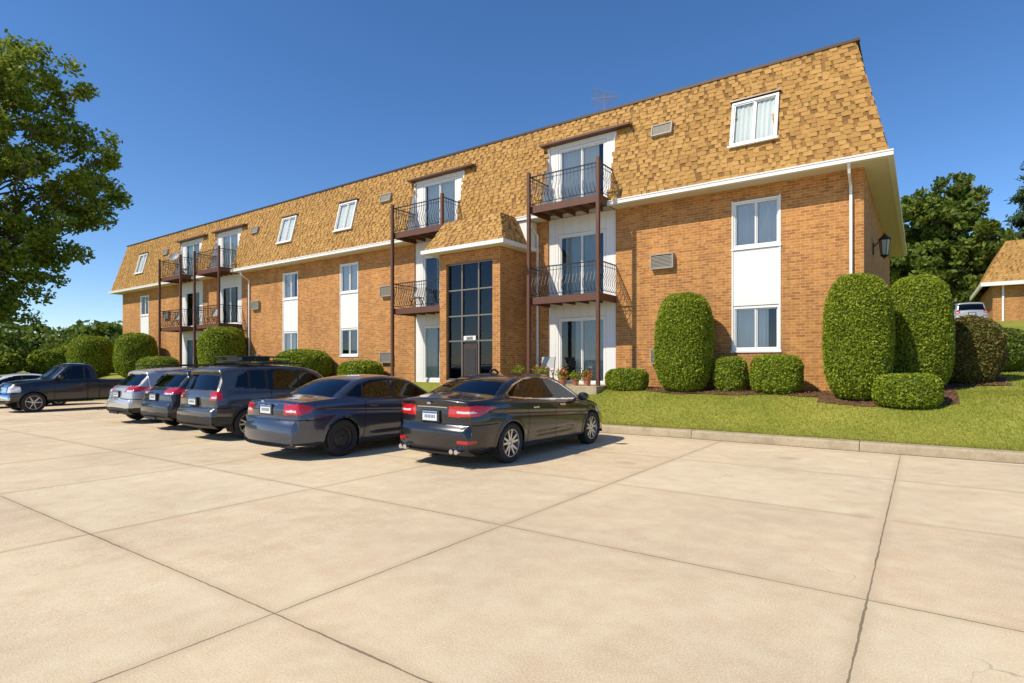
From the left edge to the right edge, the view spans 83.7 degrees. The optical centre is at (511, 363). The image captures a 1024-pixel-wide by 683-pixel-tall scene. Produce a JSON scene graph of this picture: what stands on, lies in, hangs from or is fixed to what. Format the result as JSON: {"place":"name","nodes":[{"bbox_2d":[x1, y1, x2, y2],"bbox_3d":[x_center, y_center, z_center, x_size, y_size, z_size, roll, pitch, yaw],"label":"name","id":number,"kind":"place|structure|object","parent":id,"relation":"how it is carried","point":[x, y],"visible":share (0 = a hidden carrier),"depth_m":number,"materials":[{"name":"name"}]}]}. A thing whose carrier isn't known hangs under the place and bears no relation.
{"place":"outdoors","nodes":[
{"label":"outdoors","id":0,"kind":"place"},
{"bbox_2d":[182,237,203,366],"bbox_3d":[-18.047,-2.880,32.426,2.500,8.260,0.120,0,0,36],"label":"bay siding","id":1,"kind":"object","parent":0,"point":[187,287],"visible":0.5,"depth_m":32.87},
{"bbox_2d":[217,227,242,330],"bbox_3d":[-14.795,-2.880,30.098,2.500,8.260,0.120,0,0,36],"label":"bay siding","id":2,"kind":"object","parent":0,"point":[232,279],"visible":0.42,"depth_m":29.95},
{"bbox_2d":[0,320,1023,450],"bbox_3d":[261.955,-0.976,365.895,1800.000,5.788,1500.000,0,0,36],"label":"ground","id":3,"kind":"structure","parent":0,"point":[431,386],"depth_m":11.87,"materials":[{"name":"green plant"}]},
{"bbox_2d":[0,343,114,374],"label":"distant trees","id":4,"kind":"object","parent":3,"relation":"on","point":[33,362],"visible":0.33,"depth_m":60.52,"materials":[{"name":"green plant"}]},
{"bbox_2d":[0,326,117,370],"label":"distant trees","id":5,"kind":"object","parent":3,"relation":"on","point":[14,337],"visible":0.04,"depth_m":67.87,"materials":[{"name":"green plant"}]},
{"bbox_2d":[0,317,122,358],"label":"distant trees","id":6,"kind":"object","parent":3,"relation":"on","point":[106,329],"visible":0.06,"depth_m":125.30,"materials":[{"name":"green plant"}]},
{"bbox_2d":[0,29,133,328],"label":"shade tree","id":7,"kind":"object","parent":3,"relation":"on","point":[40,239],"visible":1,"depth_m":47.93,"materials":[{"name":"green plant"}]},
{"bbox_2d":[66,335,113,376],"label":"clipped shrub","id":8,"kind":"object","parent":3,"relation":"on","point":[95,353],"visible":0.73,"depth_m":36.19,"materials":[{"name":"green plant"}]},
{"bbox_2d":[112,332,157,377],"bbox_3d":[-21.930,-0.483,33.404,2.267,2.766,2.255,0,0,36],"label":"clipped shrub","id":9,"kind":"object","parent":3,"relation":"on","point":[130,350],"visible":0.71,"depth_m":32.58,"materials":[{"name":"green plant"}]},
{"bbox_2d":[135,356,178,369],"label":"clipped shrub","id":10,"kind":"object","parent":3,"relation":"on","point":[158,360],"visible":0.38,"depth_m":30.21,"materials":[{"name":"green plant"}]},
{"bbox_2d":[158,254,181,366],"bbox_3d":[-18.774,-2.535,31.385,2.570,6.670,0.100,0,0,36],"label":"balcony post","id":11,"kind":"object","parent":3,"relation":"on","point":[180,308],"visible":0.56,"depth_m":30.66,"materials":[{"name":"brown metal"}]},
{"bbox_2d":[174,234,207,274],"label":"bay cheeks","id":12,"kind":"object","parent":3,"relation":"on","point":[193,238],"visible":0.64,"depth_m":32.51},
{"bbox_2d":[161,274,198,283],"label":"balcony deck","id":13,"kind":"structure","parent":12,"relation":"attached to","point":[175,278],"depth_m":31.71,"materials":[{"name":"brown wood"}]},
{"bbox_2d":[160,257,197,276],"bbox_3d":[-18.438,-5.336,31.854,2.722,0.859,1.246,0,0,36],"label":"balcony railing","id":14,"kind":"object","parent":13,"relation":"on","point":[172,264],"visible":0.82,"depth_m":31.42,"materials":[{"name":"black metal"}]},
{"bbox_2d":[161,326,202,331],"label":"balcony deck","id":15,"kind":"structure","parent":12,"relation":"attached to","point":[176,329],"depth_m":31.45,"materials":[{"name":"brown wood"}]},
{"bbox_2d":[186,338,197,366],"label":"sliding door","id":16,"kind":"structure","parent":12,"relation":"attached to","point":[189,350],"depth_m":32.84,"materials":[{"name":"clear glass"}]},
{"bbox_2d":[186,290,199,326],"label":"sliding door","id":17,"kind":"structure","parent":12,"relation":"attached to","point":[189,300],"depth_m":32.88,"materials":[{"name":"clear glass"}]},
{"bbox_2d":[186,241,199,274],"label":"sliding door","id":18,"kind":"structure","parent":12,"relation":"attached to","point":[192,247],"depth_m":32.67,"materials":[{"name":"clear glass"}]},
{"bbox_2d":[193,245,219,367],"bbox_3d":[-15.522,-2.535,29.056,2.570,6.670,0.100,0,0,36],"label":"balcony post","id":19,"kind":"object","parent":3,"relation":"on","point":[194,298],"visible":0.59,"depth_m":29.73,"materials":[{"name":"brown metal"}]},
{"bbox_2d":[196,326,247,366],"bbox_3d":[-14.375,-0.552,28.371,2.244,2.706,2.218,0,0,36],"label":"clipped shrub","id":20,"kind":"object","parent":3,"relation":"on","point":[212,342],"visible":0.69,"depth_m":27.55,"materials":[{"name":"green plant"}]},
{"bbox_2d":[209,223,247,268],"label":"bay cheeks","id":21,"kind":"object","parent":3,"relation":"on","point":[228,229],"visible":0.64,"depth_m":30.43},
{"bbox_2d":[196,266,236,277],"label":"balcony deck","id":22,"kind":"structure","parent":21,"relation":"attached to","point":[212,272],"depth_m":29.41,"materials":[{"name":"brown wood"}]},
{"bbox_2d":[195,248,236,269],"bbox_3d":[-15.186,-5.336,29.525,2.722,0.859,1.246,0,0,36],"label":"balcony railing","id":23,"kind":"object","parent":22,"relation":"on","point":[203,258],"visible":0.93,"depth_m":29.05,"materials":[{"name":"black metal"}]},
{"bbox_2d":[196,323,241,328],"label":"balcony deck","id":24,"kind":"structure","parent":21,"relation":"attached to","point":[203,326],"depth_m":29.05,"materials":[{"name":"brown wood"}]},
{"bbox_2d":[222,284,237,323],"bbox_3d":[-14.672,-3.095,30.268,1.660,2.050,0.520,0,0,36],"label":"sliding door","id":25,"kind":"structure","parent":21,"relation":"attached to","point":[229,295],"depth_m":30.36,"materials":[{"name":"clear glass"}]},
{"bbox_2d":[222,232,237,267],"bbox_3d":[-14.672,-5.855,30.268,1.660,2.010,0.520,0,0,36],"label":"sliding door","id":26,"kind":"structure","parent":21,"relation":"attached to","point":[230,241],"depth_m":30.30,"materials":[{"name":"clear glass"}]},
{"bbox_2d":[274,349,332,376],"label":"clipped shrub","id":27,"kind":"object","parent":3,"relation":"on","point":[319,362],"visible":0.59,"depth_m":23.72,"materials":[{"name":"green plant"}]},
{"bbox_2d":[337,359,383,375],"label":"clipped shrub","id":28,"kind":"object","parent":3,"relation":"on","point":[365,366],"visible":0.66,"depth_m":21.85,"materials":[{"name":"green plant"}]},
{"bbox_2d":[391,193,443,375],"bbox_3d":[-3.407,-2.535,20.383,2.570,6.670,0.100,0,0,36],"label":"balcony post","id":29,"kind":"object","parent":3,"relation":"on","point":[392,268],"visible":0.48,"depth_m":21.06,"materials":[{"name":"brown metal"}]},
{"bbox_2d":[407,163,475,229],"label":"bay cheeks","id":30,"kind":"object","parent":3,"relation":"on","point":[444,172],"visible":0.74,"depth_m":21.53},
{"bbox_2d":[394,224,439,243],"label":"balcony deck","id":31,"kind":"structure","parent":30,"relation":"attached to","point":[420,234],"depth_m":20.82,"materials":[{"name":"brown wood"}]},
{"bbox_2d":[394,197,459,231],"bbox_3d":[-3.071,-5.336,20.852,2.722,0.859,1.246,0,0,36],"label":"balcony railing","id":32,"kind":"object","parent":31,"relation":"on","point":[401,214],"visible":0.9,"depth_m":20.38,"materials":[{"name":"black metal"}]},
{"bbox_2d":[394,305,439,316],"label":"balcony deck","id":33,"kind":"structure","parent":30,"relation":"attached to","point":[414,311],"depth_m":20.64,"materials":[{"name":"brown wood"}]},
{"bbox_2d":[394,278,439,307],"bbox_3d":[-3.071,-2.536,20.852,2.722,0.859,1.246,0,0,36],"label":"balcony railing","id":34,"kind":"object","parent":33,"relation":"on","point":[407,289],"visible":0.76,"depth_m":20.59,"materials":[{"name":"black metal"}]},
{"bbox_2d":[423,325,439,380],"bbox_3d":[-2.557,-0.420,21.595,1.660,2.080,0.520,0,0,36],"label":"sliding door","id":35,"kind":"structure","parent":30,"relation":"attached to","point":[431,352],"depth_m":21.77,"materials":[{"name":"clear glass"}]},
{"bbox_2d":[423,256,439,305],"bbox_3d":[-2.557,-3.095,21.595,1.660,2.050,0.520,0,0,36],"label":"sliding door","id":36,"kind":"structure","parent":30,"relation":"attached to","point":[431,267],"depth_m":22.09,"materials":[{"name":"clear glass"}]},
{"bbox_2d":[415,170,463,381],"bbox_3d":[-2.679,-2.880,21.424,2.500,8.260,0.120,0,0,36],"label":"bay siding","id":37,"kind":"object","parent":30,"relation":"attached to","point":[421,321],"visible":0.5,"depth_m":21.95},
{"bbox_2d":[423,176,455,226],"bbox_3d":[-2.557,-5.855,21.595,1.660,2.010,0.520,0,0,36],"label":"sliding door","id":38,"kind":"structure","parent":30,"relation":"attached to","point":[434,190],"depth_m":21.56,"materials":[{"name":"clear glass"}]},
{"bbox_2d":[440,246,526,385],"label":"porch walls","id":39,"kind":"structure","parent":3,"relation":"on","point":[509,306],"depth_m":18.31,"materials":[{"name":"orange brick"}]},
{"bbox_2d":[448,259,491,379],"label":"porch glazing","id":40,"kind":"structure","parent":39,"relation":"in","point":[469,299],"depth_m":18.59,"materials":[{"name":"black glass"}]},
{"bbox_2d":[425,212,526,249],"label":"porch roof","id":41,"kind":"structure","parent":39,"relation":"on","point":[497,225],"depth_m":18.20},
{"bbox_2d":[421,221,538,258],"bbox_3d":[-1.077,-4.125,18.912,3.430,0.950,2.000,0,0,36],"label":"porch gutter","id":42,"kind":"object","parent":41,"relation":"attached to","point":[501,242],"visible":0.61,"depth_m":18.30,"materials":[{"name":"white metal"}]},
{"bbox_2d":[531,223,538,370],"bbox_3d":[0.698,-1.995,18.497,0.059,5.296,0.546,0,0,36],"label":"downspout","id":43,"kind":"object","parent":39,"relation":"attached to","point":[537,307],"visible":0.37,"depth_m":18.68,"materials":[{"name":"metal"}]},
{"bbox_2d":[123,167,889,391],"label":"brick walls","id":44,"kind":"structure","parent":3,"relation":"on","point":[693,234],"depth_m":16.53,"materials":[{"name":"orange brick"}]},
{"bbox_2d":[140,295,148,333],"bbox_3d":[-23.016,-2.310,35.878,1.200,3.996,0.072,0,0,36],"label":"spandrel panel","id":45,"kind":"object","parent":44,"relation":"attached to","point":[144,324],"visible":0.64,"depth_m":35.88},
{"bbox_2d":[160,309,202,326],"bbox_3d":[-18.438,-2.536,31.854,2.722,0.859,1.246,0,0,36],"label":"balcony railing","id":46,"kind":"object","parent":44,"relation":"attached to","point":[169,321],"visible":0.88,"depth_m":31.43,"materials":[{"name":"black metal"}]},
{"bbox_2d":[195,304,241,323],"bbox_3d":[-15.186,-2.536,29.525,2.722,0.859,1.246,0,0,36],"label":"balcony railing","id":47,"kind":"object","parent":44,"relation":"attached to","point":[207,308],"visible":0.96,"depth_m":29.11,"materials":[{"name":"black metal"}]},
{"bbox_2d":[282,272,297,300],"bbox_3d":[-10.241,-3.645,27.010,1.240,1.290,0.560,0,0,36],"label":"window","id":48,"kind":"structure","parent":44,"relation":"attached to","point":[290,286],"depth_m":27.06,"materials":[{"name":"clear glass"}]},
{"bbox_2d":[283,271,297,350],"bbox_3d":[-10.373,-2.310,26.826,1.200,3.996,0.072,0,0,36],"label":"spandrel panel","id":49,"kind":"object","parent":44,"relation":"attached to","point":[290,315],"visible":0.76,"depth_m":26.81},
{"bbox_2d":[284,331,296,350],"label":"window","id":50,"kind":"structure","parent":44,"relation":"attached to","point":[290,340],"depth_m":27.06,"materials":[{"name":"clear glass"}]},
{"bbox_2d":[340,261,357,355],"bbox_3d":[-6.917,-2.310,24.352,1.200,3.996,0.072,0,0,36],"label":"spandrel panel","id":51,"kind":"object","parent":44,"relation":"attached to","point":[348,310],"visible":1,"depth_m":24.32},
{"bbox_2d":[339,262,358,293],"bbox_3d":[-6.785,-3.645,24.536,1.240,1.290,0.560,0,0,36],"label":"window","id":52,"kind":"structure","parent":44,"relation":"attached to","point":[348,278],"depth_m":24.42,"materials":[{"name":"clear glass"}]},
{"bbox_2d":[339,328,358,356],"bbox_3d":[-6.785,-0.905,24.536,1.240,1.210,0.560,0,0,36],"label":"window","id":53,"kind":"structure","parent":44,"relation":"attached to","point":[348,342],"depth_m":24.42,"materials":[{"name":"clear glass"}]},
{"bbox_2d":[108,37,906,294],"bbox_3d":[-4.844,-6.220,31.026,43.000,3.200,14.585,0,0,36],"label":"gutter and soffit","id":54,"kind":"object","parent":44,"relation":"on","point":[880,170],"visible":0.74,"depth_m":15.99,"materials":[{"name":"white metal"}]},
{"bbox_2d":[239,271,249,355],"bbox_3d":[-13.368,-1.995,28.568,0.059,5.296,0.546,0,0,36],"label":"downspout","id":55,"kind":"object","parent":54,"relation":"attached to","point":[248,313],"visible":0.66,"depth_m":28.74,"materials":[{"name":"white metal"}]},
{"bbox_2d":[847,163,851,273],"bbox_3d":[7.886,-1.995,13.351,0.059,5.296,0.546,0,0,36],"label":"downspout","id":56,"kind":"object","parent":54,"relation":"attached to","point":[850,215],"visible":0.55,"depth_m":13.53,"materials":[{"name":"white metal"}]},
{"bbox_2d":[650,252,674,269],"bbox_3d":[4.280,-2.910,16.251,0.660,0.420,0.190,0,0,36],"label":"wall air conditioner","id":57,"kind":"object","parent":44,"relation":"attached to","point":[662,261],"depth_m":16.19,"materials":[{"name":"beige metal"}]},
{"bbox_2d":[732,194,780,350],"bbox_3d":[6.337,-2.310,14.863,1.200,3.996,0.072,0,0,36],"label":"spandrel panel","id":58,"kind":"object","parent":44,"relation":"attached to","point":[756,276],"visible":1,"depth_m":14.82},
{"bbox_2d":[731,195,781,250],"bbox_3d":[6.468,-3.645,15.047,1.240,1.290,0.560,0,0,36],"label":"window","id":59,"kind":"structure","parent":44,"relation":"attached to","point":[755,223],"depth_m":14.89,"materials":[{"name":"white glass"}]},
{"bbox_2d":[731,305,781,352],"bbox_3d":[6.468,-0.905,15.047,1.240,1.210,0.560,0,0,36],"label":"window","id":60,"kind":"structure","parent":44,"relation":"attached to","point":[755,328],"depth_m":15.01,"materials":[{"name":"white glass"}]},
{"bbox_2d":[873,233,891,258],"bbox_3d":[10.172,-3.243,15.716,0.444,0.725,0.292,0,0,36],"label":"wall lantern","id":61,"kind":"object","parent":44,"relation":"attached to","point":[884,242],"depth_m":15.62,"materials":[{"name":"black metal"}]},
{"bbox_2d":[0,400,1023,682],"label":"parking lot","id":62,"kind":"structure","parent":3,"relation":"on","point":[144,550],"depth_m":4.49,"materials":[{"name":"concrete"}]},
{"bbox_2d":[0,373,65,405],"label":"parked car","id":63,"kind":"object","parent":62,"relation":"on","point":[13,377],"visible":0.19,"depth_m":24.13,"materials":[{"name":"white paint"}]},
{"bbox_2d":[0,363,124,412],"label":"pickup truck","id":64,"kind":"object","parent":62,"relation":"on","point":[68,382],"visible":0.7,"depth_m":21.71,"materials":[{"name":"black paint"}]},
{"bbox_2d":[106,365,193,422],"bbox_3d":[-10.085,0.864,18.037,2.113,1.666,4.348,0,0,36],"label":"parked suv","id":65,"kind":"object","parent":62,"relation":"on","point":[126,396],"visible":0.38,"depth_m":16.36,"materials":[{"name":"silver paint"}]},
{"bbox_2d":[141,364,238,428],"bbox_3d":[-7.832,0.834,16.116,2.113,1.666,4.348,0,0,36],"label":"parked suv","id":66,"kind":"object","parent":62,"relation":"on","point":[162,398],"visible":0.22,"depth_m":14.40,"materials":[{"name":"blue paint"}]},
{"bbox_2d":[177,356,323,438],"bbox_3d":[-5.702,0.728,13.938,2.113,1.819,4.128,0,0,36],"label":"parked suv","id":67,"kind":"object","parent":62,"relation":"on","point":[215,399],"visible":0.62,"depth_m":12.45,"materials":[{"name":"grey paint"}]},
{"bbox_2d":[244,374,427,455],"bbox_3d":[-2.856,0.900,11.472,2.123,1.399,4.624,0,0,36],"label":"parked car","id":68,"kind":"object","parent":62,"relation":"on","point":[341,415],"visible":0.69,"depth_m":9.98,"materials":[{"name":"blue paint"}]},
{"bbox_2d":[399,368,601,462],"bbox_3d":[0.062,0.825,10.617,2.123,1.493,4.676,0,0,36],"label":"parked car","id":69,"kind":"object","parent":62,"relation":"on","point":[504,417],"visible":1,"depth_m":9.14,"materials":[{"name":"black paint"}]},
{"bbox_2d":[527,156,599,385],"bbox_3d":[1.476,-2.535,16.887,2.460,6.670,0.100,0,0,36],"label":"balcony post","id":70,"kind":"object","parent":3,"relation":"on","point":[597,271],"visible":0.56,"depth_m":16.17,"materials":[{"name":"brown metal"}]},
{"bbox_2d":[539,122,631,203],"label":"bay cheeks","id":71,"kind":"object","parent":3,"relation":"on","point":[587,135],"visible":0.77,"depth_m":17.87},
{"bbox_2d":[174,107,780,300],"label":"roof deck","id":72,"kind":"structure","parent":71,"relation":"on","point":[463,183],"depth_m":20.36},
{"bbox_2d":[133,253,148,274],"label":"dormer window","id":73,"kind":"structure","parent":72,"relation":"attached to","point":[141,263],"depth_m":35.78,"materials":[{"name":"clear glass"}]},
{"bbox_2d":[275,215,297,244],"bbox_3d":[-10.373,-6.189,26.825,1.220,1.320,0.560,0,-14,36],"label":"dormer window","id":74,"kind":"structure","parent":72,"relation":"attached to","point":[287,229],"depth_m":26.72,"materials":[{"name":"clear glass"}]},
{"bbox_2d":[332,200,357,232],"bbox_3d":[-6.918,-6.189,24.351,1.220,1.320,0.560,0,-14,36],"label":"dormer window","id":75,"kind":"structure","parent":72,"relation":"attached to","point":[345,216],"depth_m":24.25,"materials":[{"name":"clear glass"}]},
{"bbox_2d":[111,42,888,290],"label":"mansard shingles","id":76,"kind":"object","parent":72,"relation":"attached to","point":[828,108],"visible":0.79,"depth_m":16.55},
{"bbox_2d":[651,121,672,138],"bbox_3d":[4.270,-6.626,16.237,0.600,0.340,0.190,0,-14,36],"label":"wall air conditioner","id":77,"kind":"object","parent":72,"relation":"attached to","point":[661,129],"depth_m":16.17,"materials":[{"name":"beige metal"}]},
{"bbox_2d":[727,92,779,148],"bbox_3d":[6.336,-6.189,14.862,1.220,1.320,0.560,0,-14,36],"label":"dormer window","id":78,"kind":"structure","parent":72,"relation":"attached to","point":[752,123],"depth_m":14.74,"materials":[{"name":"white glass"}]},
{"bbox_2d":[730,88,781,104],"bbox_3d":[6.336,-6.907,14.863,1.240,0.035,0.220,0,-14,36],"label":"dormer window cap","id":79,"kind":"object","parent":78,"relation":"attached to","point":[756,96],"visible":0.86,"depth_m":14.77,"materials":[{"name":"metal"}]},
{"bbox_2d":[531,194,615,220],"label":"balcony deck","id":80,"kind":"structure","parent":71,"relation":"attached to","point":[585,204],"depth_m":17.27,"materials":[{"name":"brown wood"}]},
{"bbox_2d":[531,162,612,205],"bbox_3d":[1.812,-5.336,17.356,2.612,0.859,1.246,0,0,36],"label":"balcony railing","id":81,"kind":"object","parent":80,"relation":"on","point":[556,175],"visible":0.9,"depth_m":16.86,"materials":[{"name":"black metal"}]},
{"bbox_2d":[531,292,615,307],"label":"balcony deck","id":82,"kind":"structure","parent":71,"relation":"attached to","point":[572,299],"depth_m":16.99,"materials":[{"name":"brown wood"}]},
{"bbox_2d":[531,260,618,296],"bbox_3d":[1.812,-2.536,17.356,2.612,0.859,1.246,0,0,36],"label":"balcony railing","id":83,"kind":"object","parent":82,"relation":"on","point":[543,271],"visible":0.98,"depth_m":16.94,"materials":[{"name":"black metal"}]},
{"bbox_2d":[559,316,605,383],"bbox_3d":[2.325,-0.420,18.099,1.660,2.080,0.520,0,0,36],"label":"sliding door","id":84,"kind":"structure","parent":71,"relation":"attached to","point":[577,343],"depth_m":17.95,"materials":[{"name":"white glass"}]},
{"bbox_2d":[559,139,605,200],"bbox_3d":[2.325,-5.855,18.099,1.660,2.010,0.520,0,0,36],"label":"sliding door","id":85,"kind":"structure","parent":71,"relation":"attached to","point":[579,155],"depth_m":18.02,"materials":[{"name":"white glass"}]},
{"bbox_2d":[565,384,606,394],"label":"patio slab","id":86,"kind":"structure","parent":3,"relation":"on","point":[593,389],"depth_m":16.07,"materials":[{"name":"concrete"}]},
{"bbox_2d":[540,356,555,377],"bbox_3d":[1.066,0.198,17.647,0.468,0.865,0.501,0,0,18],"label":"folding chair","id":87,"kind":"object","parent":86,"relation":"on","point":[549,362],"visible":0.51,"depth_m":17.80,"materials":[{"name":"white metal"}]},
{"bbox_2d":[551,364,569,384],"bbox_3d":[1.475,0.310,16.680,0.588,0.621,0.565,0,0,36],"label":"flower pot","id":88,"kind":"object","parent":86,"relation":"on","point":[561,375],"visible":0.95,"depth_m":16.55,"materials":[{"name":"ceramic"}]},
{"bbox_2d":[578,367,593,385],"bbox_3d":[2.168,0.357,16.311,0.622,0.526,0.567,0,0,36],"label":"flower pot","id":89,"kind":"object","parent":86,"relation":"on","point":[586,380],"visible":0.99,"depth_m":16.22,"materials":[{"name":"ceramic"}]},
{"bbox_2d":[605,376,1011,406],"bbox_3d":[7.322,0.705,14.436,9.900,0.951,5.600,0,0,36],"label":"mulch bed","id":90,"kind":"object","parent":3,"relation":"on","point":[803,394],"visible":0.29,"depth_m":12.94,"materials":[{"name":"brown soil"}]},
{"bbox_2d":[604,367,648,390],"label":"clipped shrub","id":91,"kind":"object","parent":90,"relation":"on","point":[632,379],"visible":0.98,"depth_m":15.65,"materials":[{"name":"green plant"}]},
{"bbox_2d":[653,291,714,391],"bbox_3d":[4.552,-0.583,15.127,1.551,2.642,1.559,0,0,36],"label":"clipped shrub","id":92,"kind":"object","parent":90,"relation":"on","point":[684,346],"visible":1,"depth_m":14.58,"materials":[{"name":"green plant"}]},
{"bbox_2d":[712,356,748,390],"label":"clipped shrub","id":93,"kind":"object","parent":90,"relation":"on","point":[729,373],"visible":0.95,"depth_m":14.32,"materials":[{"name":"green plant"}]},
{"bbox_2d":[748,354,804,393],"bbox_3d":[6.381,0.238,13.819,1.236,0.992,0.948,0,0,36],"label":"clipped shrub","id":94,"kind":"object","parent":90,"relation":"on","point":[777,373],"visible":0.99,"depth_m":13.48,"materials":[{"name":"green plant"}]},
{"bbox_2d":[821,272,895,399],"bbox_3d":[7.572,-0.612,12.539,1.422,2.781,1.405,0,0,36],"label":"clipped shrub","id":95,"kind":"object","parent":90,"relation":"on","point":[858,342],"visible":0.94,"depth_m":12.07,"materials":[{"name":"green plant"}]},
{"bbox_2d":[871,372,944,407],"bbox_3d":[8.038,0.529,11.649,1.238,0.732,0.811,0,0,36],"label":"clipped shrub","id":96,"kind":"object","parent":90,"relation":"on","point":[913,390],"visible":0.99,"depth_m":11.37,"materials":[{"name":"green plant"}]},
{"bbox_2d":[889,273,955,385],"bbox_3d":[9.187,-0.692,12.976,1.404,2.672,1.408,0,0,36],"label":"clipped shrub","id":97,"kind":"object","parent":90,"relation":"on","point":[925,335],"visible":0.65,"depth_m":12.45,"materials":[{"name":"green plant"}]},
{"bbox_2d":[948,314,1008,383],"bbox_3d":[10.792,-0.338,13.533,1.486,1.667,1.448,0,0,36],"label":"copper shrub","id":98,"kind":"object","parent":90,"relation":"on","point":[981,353],"visible":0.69,"depth_m":13.01,"materials":[{"name":"brown plant"}]},
{"bbox_2d":[600,424,1023,463],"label":"kerb","id":99,"kind":"structure","parent":3,"relation":"on","point":[1009,456],"depth_m":10.43,"materials":[{"name":"concrete"}]},
{"bbox_2d":[890,171,1018,303],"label":"deciduous tree","id":100,"kind":"object","parent":3,"relation":"on","point":[935,249],"visible":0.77,"depth_m":52.18,"materials":[{"name":"green plant"}]},
{"bbox_2d":[953,301,987,318],"bbox_3d":[29.777,-3.164,37.737,2.113,1.666,4.156,0,0,26],"label":"parked suv","id":101,"kind":"object","parent":3,"relation":"on","point":[973,308],"visible":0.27,"depth_m":36.10,"materials":[{"name":"silver paint"}]},
{"bbox_2d":[969,280,1023,320],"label":"gutter","id":102,"kind":"object","parent":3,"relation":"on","point":[997,283],"visible":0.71,"depth_m":41.04,"materials":[{"name":"white metal"}]},
{"bbox_2d":[979,284,1023,320],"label":"brick walls","id":103,"kind":"structure","parent":3,"relation":"on","point":[991,298],"depth_m":41.02,"materials":[{"name":"orange brick"}]},
{"bbox_2d":[977,239,1023,286],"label":"mansard roof","id":104,"kind":"structure","parent":103,"relation":"on","point":[1007,263],"depth_m":41.03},
{"bbox_2d":[1001,327,1023,371],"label":"shrub","id":105,"kind":"object","parent":3,"relation":"on","point":[1015,344],"visible":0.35,"depth_m":14.40,"materials":[{"name":"green plant"}]},
{"bbox_2d":[1002,160,1023,280],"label":"conifer tree","id":106,"kind":"object","parent":3,"relation":"on","point":[1017,221],"visible":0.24,"depth_m":54.16,"materials":[{"name":"green plant"}]},
{"bbox_2d":[0,0,1023,344],"label":"sky","id":107,"kind":"structure","parent":0,"point":[222,109],"materials":[{"name":"blue"}]},
{"bbox_2d":[549,131,616,384],"bbox_3d":[2.203,-2.880,17.928,2.390,8.260,0.120,0,0,36],"label":"bay siding","id":108,"kind":"object","parent":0,"point":[558,226],"visible":0.61,"depth_m":17.90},
{"bbox_2d":[559,229,605,294],"bbox_3d":[2.325,-3.095,18.099,1.660,2.050,0.520,0,0,36],"label":"sliding door","id":109,"kind":"structure","parent":108,"relation":"attached to","point":[577,247],"depth_m":18.02,"materials":[{"name":"white glass"}]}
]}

